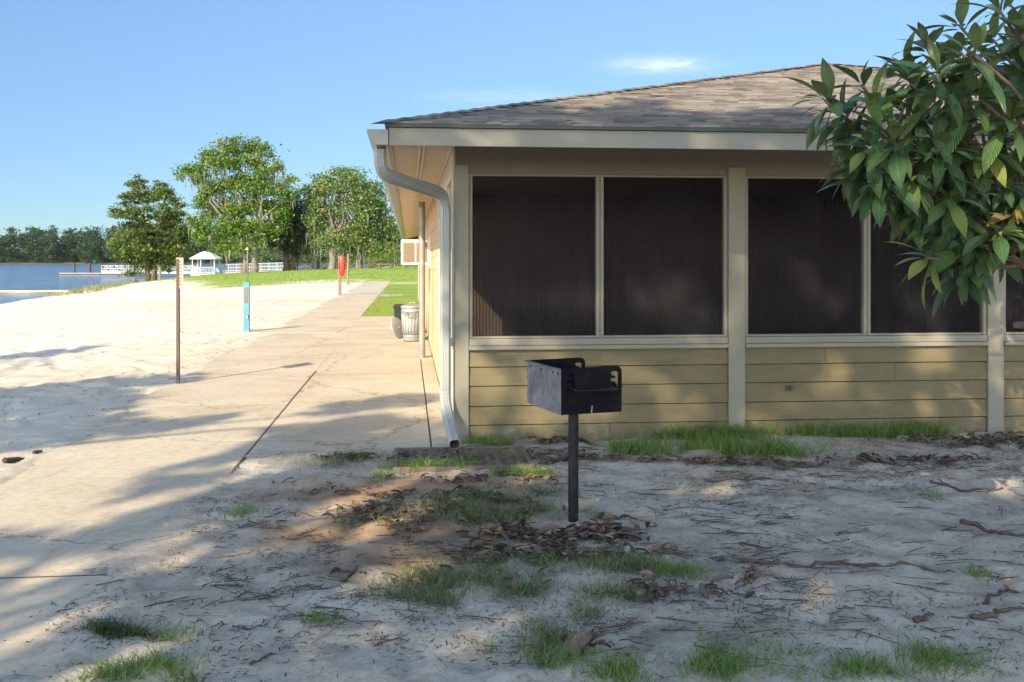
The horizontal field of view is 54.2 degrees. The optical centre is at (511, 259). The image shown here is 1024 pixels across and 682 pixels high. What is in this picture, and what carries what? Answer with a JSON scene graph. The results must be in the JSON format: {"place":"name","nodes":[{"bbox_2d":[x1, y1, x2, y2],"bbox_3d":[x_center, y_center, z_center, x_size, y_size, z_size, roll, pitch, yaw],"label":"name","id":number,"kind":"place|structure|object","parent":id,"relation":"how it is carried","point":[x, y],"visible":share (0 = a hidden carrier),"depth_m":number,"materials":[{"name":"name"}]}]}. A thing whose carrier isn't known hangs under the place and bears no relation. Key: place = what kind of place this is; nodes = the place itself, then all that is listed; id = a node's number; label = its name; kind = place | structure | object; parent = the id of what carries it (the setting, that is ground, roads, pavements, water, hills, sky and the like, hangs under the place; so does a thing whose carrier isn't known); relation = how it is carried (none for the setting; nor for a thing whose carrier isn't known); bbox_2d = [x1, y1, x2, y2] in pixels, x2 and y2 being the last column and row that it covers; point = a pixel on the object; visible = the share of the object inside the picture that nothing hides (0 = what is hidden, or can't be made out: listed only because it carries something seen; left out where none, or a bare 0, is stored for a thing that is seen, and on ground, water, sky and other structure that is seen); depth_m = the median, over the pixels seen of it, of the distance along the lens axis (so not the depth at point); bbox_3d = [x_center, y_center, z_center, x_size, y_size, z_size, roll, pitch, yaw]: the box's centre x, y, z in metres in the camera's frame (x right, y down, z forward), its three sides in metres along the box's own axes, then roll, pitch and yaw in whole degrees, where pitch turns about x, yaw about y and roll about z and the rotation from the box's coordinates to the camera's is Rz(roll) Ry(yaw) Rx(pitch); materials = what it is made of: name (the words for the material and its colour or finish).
{"place":"outdoors","nodes":[
{"label":"outdoors","id":0,"kind":"place"},
{"bbox_2d":[0,264,387,303],"bbox_3d":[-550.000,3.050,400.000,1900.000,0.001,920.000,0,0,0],"label":"lake water","id":1,"kind":"structure","parent":0,"point":[30,277],"depth_m":171.03,"materials":[{"name":"blue liquid"}]},
{"bbox_2d":[0,290,69,292],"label":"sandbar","id":2,"kind":"structure","parent":1,"relation":"on","point":[22,291],"depth_m":92.62,"materials":[{"name":"beige sand"}]},
{"bbox_2d":[58,263,136,275],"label":"floating dock","id":3,"kind":"object","parent":1,"relation":"on","point":[89,273],"visible":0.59,"depth_m":188.50,"materials":[{"name":"beige wood"}]},
{"bbox_2d":[101,265,196,273],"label":"gangway","id":4,"kind":"object","parent":1,"relation":"on","point":[164,272],"visible":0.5,"depth_m":181.85,"materials":[{"name":"white paint"}]},
{"bbox_2d":[147,268,417,286],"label":"mound grass","id":5,"kind":"structure","parent":0,"point":[206,279],"depth_m":84.88,"materials":[{"name":"green plant"}]},
{"bbox_2d":[297,446,714,665],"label":"yard grass","id":6,"kind":"structure","parent":0,"point":[500,514],"depth_m":4.91,"materials":[{"name":"green plant"}]},
{"bbox_2d":[0,252,1023,681],"bbox_3d":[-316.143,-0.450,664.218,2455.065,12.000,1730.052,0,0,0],"label":"ground","id":7,"kind":"structure","parent":0,"point":[128,330],"depth_m":5.47,"materials":[{"name":"beige sand"}]},
{"bbox_2d":[2,457,24,462],"bbox_3d":[-3.864,1.549,7.753,0.056,0.071,0.213,0,0,16],"label":"driftwood","id":8,"kind":"object","parent":7,"relation":"on","point":[10,459],"visible":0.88,"depth_m":7.71,"materials":[{"name":"brown wood"}]},
{"bbox_2d":[32,450,42,453],"bbox_3d":[-3.786,1.533,7.977,0.035,0.038,0.100,0,0,15],"label":"driftwood","id":9,"kind":"object","parent":7,"relation":"on","point":[36,451],"visible":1,"depth_m":7.96,"materials":[{"name":"brown wood"}]},
{"bbox_2d":[46,279,144,296],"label":"shore grass","id":10,"kind":"structure","parent":7,"relation":"on","point":[96,288],"depth_m":91.77,"materials":[{"name":"green plant"}]},
{"bbox_2d":[74,612,171,639],"bbox_3d":[-1.616,1.547,4.186,0.379,0.102,0.279,0,0,35],"label":"weed clump","id":11,"kind":"object","parent":7,"relation":"on","point":[105,627],"visible":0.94,"depth_m":4.18,"materials":[{"name":"green plant"}]},
{"bbox_2d":[3,324,278,447],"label":"beach bits","id":12,"kind":"object","parent":7,"relation":"on","point":[118,375],"visible":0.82,"depth_m":12.82,"materials":[{"name":"brown plant"}]},
{"bbox_2d":[135,275,147,281],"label":"bench","id":13,"kind":"object","parent":7,"relation":"on","point":[141,278],"visible":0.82,"depth_m":111.99,"materials":[{"name":"grey wood"}]},
{"bbox_2d":[106,172,194,280],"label":"cypress tree","id":14,"kind":"object","parent":7,"relation":"on","point":[157,251],"visible":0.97,"depth_m":115.29,"materials":[{"name":"green plant"}]},
{"bbox_2d":[158,267,161,279],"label":"bollard","id":15,"kind":"object","parent":7,"relation":"on","point":[159,273],"visible":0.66,"depth_m":113.87,"materials":[{"name":"brown wood"}]},
{"bbox_2d":[176,258,182,383],"bbox_3d":[-4.161,0.863,12.482,0.050,1.775,0.300,0,0,-31],"label":"sign post","id":16,"kind":"object","parent":7,"relation":"on","point":[179,273],"visible":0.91,"depth_m":12.49,"materials":[{"name":"brown wood"}]},
{"bbox_2d":[0,223,403,263],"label":"shore woods","id":17,"kind":"object","parent":7,"relation":"on","point":[37,244],"visible":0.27,"depth_m":729.51,"materials":[{"name":"green plant"}]},
{"bbox_2d":[189,251,221,275],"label":"gazebo","id":18,"kind":"object","parent":7,"relation":"on","point":[205,255],"visible":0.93,"depth_m":148.82,"materials":[{"name":"white paint"}]},
{"bbox_2d":[220,262,282,273],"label":"pier railing","id":19,"kind":"object","parent":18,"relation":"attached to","point":[262,269],"visible":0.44,"depth_m":150.65,"materials":[{"name":"white paint"}]},
{"bbox_2d":[0,281,448,676],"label":"walkway","id":20,"kind":"structure","parent":7,"relation":"on","point":[78,499],"depth_m":8.59,"materials":[{"name":"concrete"}]},
{"bbox_2d":[0,347,431,578],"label":"walkway joints","id":21,"kind":"object","parent":20,"relation":"on","point":[247,453],"visible":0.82,"depth_m":8.93,"materials":[{"name":"concrete"}]},
{"bbox_2d":[316,317,418,370],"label":"sand filled joints","id":22,"kind":"object","parent":20,"relation":"on","point":[338,344],"visible":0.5,"depth_m":17.76,"materials":[{"name":"sand"}]},
{"bbox_2d":[390,317,402,337],"bbox_3d":[-2.251,1.341,19.706,0.169,0.410,0.432,0,0,29],"label":"can lid","id":23,"kind":"object","parent":20,"relation":"on","point":[396,325],"visible":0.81,"depth_m":19.62,"materials":[{"name":"metal"}]},
{"bbox_2d":[393,304,403,320],"bbox_3d":[-2.242,1.238,20.759,0.450,0.625,0.450,0,0,-6],"label":"waste bin","id":24,"kind":"object","parent":20,"relation":"on","point":[397,310],"visible":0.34,"depth_m":20.55,"materials":[{"name":"black plastic"}]},
{"bbox_2d":[401,302,418,340],"bbox_3d":[-1.906,1.174,19.044,0.432,0.732,0.459,0,0,0],"label":"trash can","id":25,"kind":"object","parent":20,"relation":"on","point":[410,321],"visible":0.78,"depth_m":18.89,"materials":[{"name":"metal"}]},
{"bbox_2d":[169,133,304,272],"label":"shade tree","id":26,"kind":"object","parent":7,"relation":"on","point":[240,225],"visible":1,"depth_m":107.44,"materials":[{"name":"green plant"}]},
{"bbox_2d":[249,652,277,664],"bbox_3d":[-0.956,1.546,3.876,0.029,0.034,0.171,0,0,24],"label":"fallen branch","id":27,"kind":"object","parent":7,"relation":"on","point":[259,660],"visible":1,"depth_m":3.85,"materials":[{"name":"wood"}]},
{"bbox_2d":[235,328,344,332],"bbox_3d":[-4.825,1.598,21.900,2.150,0.104,1.200,0,0,0],"label":"shower pad","id":28,"kind":"object","parent":7,"relation":"on","point":[294,330],"visible":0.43,"depth_m":21.83,"materials":[{"name":"concrete"}]},
{"bbox_2d":[243,248,249,331],"bbox_3d":[-5.705,0.694,21.492,0.127,1.913,0.197,0,0,-8],"label":"beach shower","id":29,"kind":"object","parent":28,"relation":"on","point":[246,306],"visible":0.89,"depth_m":21.47,"materials":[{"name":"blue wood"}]},
{"bbox_2d":[265,188,328,270],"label":"live oak","id":30,"kind":"object","parent":7,"relation":"on","point":[287,249],"visible":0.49,"depth_m":113.24,"materials":[{"name":"green plant"}]},
{"bbox_2d":[208,225,404,265],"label":"back woods","id":31,"kind":"object","parent":7,"relation":"on","point":[262,254],"visible":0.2,"depth_m":253.88,"materials":[{"name":"green plant"}]},
{"bbox_2d":[312,260,319,268],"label":"barrel bin","id":32,"kind":"object","parent":7,"relation":"on","point":[315,264],"visible":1,"depth_m":111.67,"materials":[{"name":"black plastic"}]},
{"bbox_2d":[234,244,417,271],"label":"understory","id":33,"kind":"object","parent":7,"relation":"on","point":[370,264],"visible":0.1,"depth_m":170.39,"materials":[{"name":"green plant"}]},
{"bbox_2d":[293,164,381,268],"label":"oak tree","id":34,"kind":"object","parent":7,"relation":"on","point":[325,217],"visible":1,"depth_m":109.39,"materials":[{"name":"green plant"}]},
{"bbox_2d":[338,256,340,294],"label":"rescue post","id":35,"kind":"object","parent":7,"relation":"on","point":[339,284],"visible":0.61,"depth_m":43.82,"materials":[{"name":"brown wood"}]},
{"bbox_2d":[338,255,344,275],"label":"rescue float","id":36,"kind":"object","parent":35,"relation":"hanging from","point":[341,265],"visible":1,"depth_m":43.68,"materials":[{"name":"red plastic"}]},
{"bbox_2d":[347,254,348,284],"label":"marker post","id":37,"kind":"object","parent":7,"relation":"on","point":[347,269],"visible":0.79,"depth_m":62.78,"materials":[{"name":"brown wood"}]},
{"bbox_2d":[340,565,358,582],"bbox_3d":[-0.800,1.557,4.954,0.025,0.052,0.171,0,0,24],"label":"fallen branch","id":38,"kind":"object","parent":7,"relation":"on","point":[351,573],"visible":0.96,"depth_m":4.95,"materials":[{"name":"brown wood"}]},
{"bbox_2d":[344,178,401,267],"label":"oak tree","id":39,"kind":"object","parent":7,"relation":"on","point":[388,229],"visible":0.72,"depth_m":111.19,"materials":[{"name":"green plant"}]},
{"bbox_2d":[364,285,417,315],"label":"lawn grass","id":40,"kind":"structure","parent":7,"relation":"on","point":[391,299],"depth_m":39.89,"materials":[{"name":"green plant"}]},
{"bbox_2d":[375,241,411,267],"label":"pine sapling","id":41,"kind":"object","parent":7,"relation":"on","point":[394,256],"visible":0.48,"depth_m":107.73,"materials":[{"name":"green plant"}]},
{"bbox_2d":[393,445,534,475],"bbox_3d":[-0.391,1.556,7.726,1.040,0.080,0.780,0,0,-6],"label":"drain grate","id":42,"kind":"object","parent":7,"relation":"on","point":[486,452],"visible":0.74,"depth_m":7.71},
{"bbox_2d":[0,439,1023,681],"bbox_3d":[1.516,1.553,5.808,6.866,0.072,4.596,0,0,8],"label":"twig litter","id":43,"kind":"object","parent":7,"relation":"on","point":[638,529],"visible":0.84,"depth_m":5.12,"materials":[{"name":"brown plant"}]},
{"bbox_2d":[3,437,1021,677],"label":"leaf bits","id":44,"kind":"object","parent":7,"relation":"on","point":[461,553],"visible":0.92,"depth_m":4.94,"materials":[{"name":"brown plant"}]},
{"bbox_2d":[510,574,518,591],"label":"fallen leaf","id":45,"kind":"object","parent":7,"relation":"on","point":[515,578],"visible":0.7,"depth_m":4.78,"materials":[{"name":"beige plant"}]},
{"bbox_2d":[536,524,563,531],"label":"fallen leaf","id":46,"kind":"object","parent":7,"relation":"on","point":[546,527],"visible":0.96,"depth_m":5.65,"materials":[{"name":"brown plant"}]},
{"bbox_2d":[523,357,622,522],"bbox_3d":[0.353,1.125,5.902,0.412,1.036,0.589,0,0,-20],"label":"pedestal grill","id":47,"kind":"object","parent":7,"relation":"on","point":[567,386],"visible":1,"depth_m":5.72,"materials":[{"name":"black metal"}]},
{"bbox_2d":[568,628,593,656],"bbox_3d":[0.280,1.513,3.941,0.161,0.082,0.057,0,0,-37],"label":"fallen leaf","id":48,"kind":"object","parent":7,"relation":"on","point":[583,634],"visible":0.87,"depth_m":3.94,"materials":[{"name":"beige plant"}]},
{"bbox_2d":[272,430,1023,653],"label":"dry leaves","id":49,"kind":"object","parent":7,"relation":"on","point":[582,531],"visible":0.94,"depth_m":5.87,"materials":[{"name":"brown plant"}]},
{"bbox_2d":[367,417,966,480],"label":"wall grass","id":50,"kind":"structure","parent":7,"relation":"on","point":[765,448],"depth_m":8.15,"materials":[{"name":"green plant"}]},
{"bbox_2d":[367,63,1023,448],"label":"lakeside building","id":51,"kind":"structure","parent":7,"relation":"on","point":[699,251],"depth_m":8.77,"materials":[{"name":"paint"}]},
{"bbox_2d":[401,235,429,267],"bbox_3d":[-1.735,-0.140,17.983,0.515,0.570,0.860,0,0,-6],"label":"air conditioner","id":52,"kind":"object","parent":51,"relation":"attached to","point":[409,252],"visible":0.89,"depth_m":17.66,"materials":[{"name":"beige metal"}]},
{"bbox_2d":[438,203,439,314],"bbox_3d":[-0.826,-0.037,12.012,0.085,1.426,1.345,0,0,-6],"label":"window frame","id":53,"kind":"structure","parent":51,"relation":"in","point":[438,203],"depth_m":12.63,"materials":[{"name":"paint"}]},
{"bbox_2d":[446,173,452,337],"bbox_3d":[-0.548,-0.037,9.326,0.085,1.426,1.345,0,0,-6],"label":"window frame","id":54,"kind":"structure","parent":51,"relation":"in","point":[449,186],"depth_m":8.70,"materials":[{"name":"paint"}]},
{"bbox_2d":[469,174,599,338],"bbox_3d":[0.193,-0.030,8.650,1.135,1.412,0.082,0,0,-6],"label":"window frame","id":55,"kind":"structure","parent":51,"relation":"in","point":[534,239],"depth_m":8.65,"materials":[{"name":"paint"}]},
{"bbox_2d":[600,175,727,337],"bbox_3d":[1.326,-0.030,8.767,1.135,1.412,0.082,0,0,-6],"label":"window frame","id":56,"kind":"structure","parent":51,"relation":"in","point":[664,238],"depth_m":8.77,"materials":[{"name":"fabric"}]},
{"bbox_2d":[745,176,866,335],"bbox_3d":[2.604,-0.030,8.899,1.122,1.412,0.082,0,0,-6],"label":"window frame","id":57,"kind":"structure","parent":51,"relation":"in","point":[806,251],"depth_m":8.90,"materials":[{"name":"fabric"}]},
{"bbox_2d":[867,178,985,334],"bbox_3d":[3.724,-0.030,9.015,1.122,1.412,0.082,0,0,-6],"label":"window frame","id":58,"kind":"structure","parent":51,"relation":"in","point":[890,310],"depth_m":8.99,"materials":[{"name":"fabric"}]},
{"bbox_2d":[1004,195,1023,333],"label":"window frame","id":59,"kind":"structure","parent":51,"relation":"in","point":[1013,290],"depth_m":9.10,"materials":[{"name":"paint"}]},
{"bbox_2d":[710,574,733,582],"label":"fallen leaf","id":60,"kind":"object","parent":7,"relation":"on","point":[718,577],"visible":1,"depth_m":4.73,"materials":[{"name":"beige plant"}]},
{"bbox_2d":[704,475,767,482],"bbox_3d":[1.589,1.544,7.022,0.470,0.051,0.132,0,0,-3],"label":"fallen branch","id":61,"kind":"object","parent":7,"relation":"on","point":[721,480],"visible":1,"depth_m":7.02,"materials":[{"name":"brown wood"}]},
{"bbox_2d":[739,541,773,548],"bbox_3d":[1.321,1.544,5.403,0.186,0.035,0.065,0,0,17],"label":"fallen branch","id":62,"kind":"object","parent":7,"relation":"on","point":[747,544],"visible":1,"depth_m":5.41,"materials":[{"name":"brown wood"}]},
{"bbox_2d":[739,559,954,572],"bbox_3d":[1.685,1.555,5.077,1.055,0.058,0.101,0,0,6],"label":"tree root","id":63,"kind":"object","parent":7,"relation":"on","point":[815,563],"visible":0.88,"depth_m":5.08,"materials":[{"name":"brown plant"}]},
{"bbox_2d":[785,0,1023,328],"label":"loquat tree","id":64,"kind":"object","parent":7,"relation":"on","point":[917,175],"visible":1,"depth_m":4.51,"materials":[{"name":"green plant"}]},
{"bbox_2d":[912,612,934,623],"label":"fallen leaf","id":65,"kind":"object","parent":7,"relation":"on","point":[917,619],"visible":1,"depth_m":4.29,"materials":[{"name":"brown plant"}]},
{"bbox_2d":[929,478,1003,491],"bbox_3d":[3.102,1.555,6.838,0.464,0.067,0.094,0,0,27],"label":"fallen branch","id":66,"kind":"object","parent":7,"relation":"on","point":[949,485],"visible":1,"depth_m":6.83,"materials":[{"name":"brown wood"}]},
{"bbox_2d":[960,519,1023,536],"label":"fallen branch","id":67,"kind":"object","parent":7,"relation":"on","point":[975,523],"visible":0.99,"depth_m":5.77,"materials":[{"name":"brown wood"}]},
{"bbox_2d":[970,606,1023,619],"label":"fallen branch","id":68,"kind":"object","parent":7,"relation":"on","point":[994,614],"visible":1,"depth_m":4.31,"materials":[{"name":"brown wood"}]},
{"bbox_2d":[982,584,1018,604],"bbox_3d":[2.234,1.549,4.612,0.264,0.042,0.078,0,0,-35],"label":"fallen branch","id":69,"kind":"object","parent":7,"relation":"on","point":[987,600],"visible":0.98,"depth_m":4.63,"materials":[{"name":"brown wood"}]},
{"bbox_2d":[0,0,1023,251],"label":"sky","id":70,"kind":"structure","parent":0,"point":[94,94],"materials":[{"name":"blue"}]},
{"bbox_2d":[57,459,1016,681],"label":"sprout grass","id":71,"kind":"structure","parent":0,"point":[566,656],"depth_m":3.81,"materials":[{"name":"green plant"}]}
]}

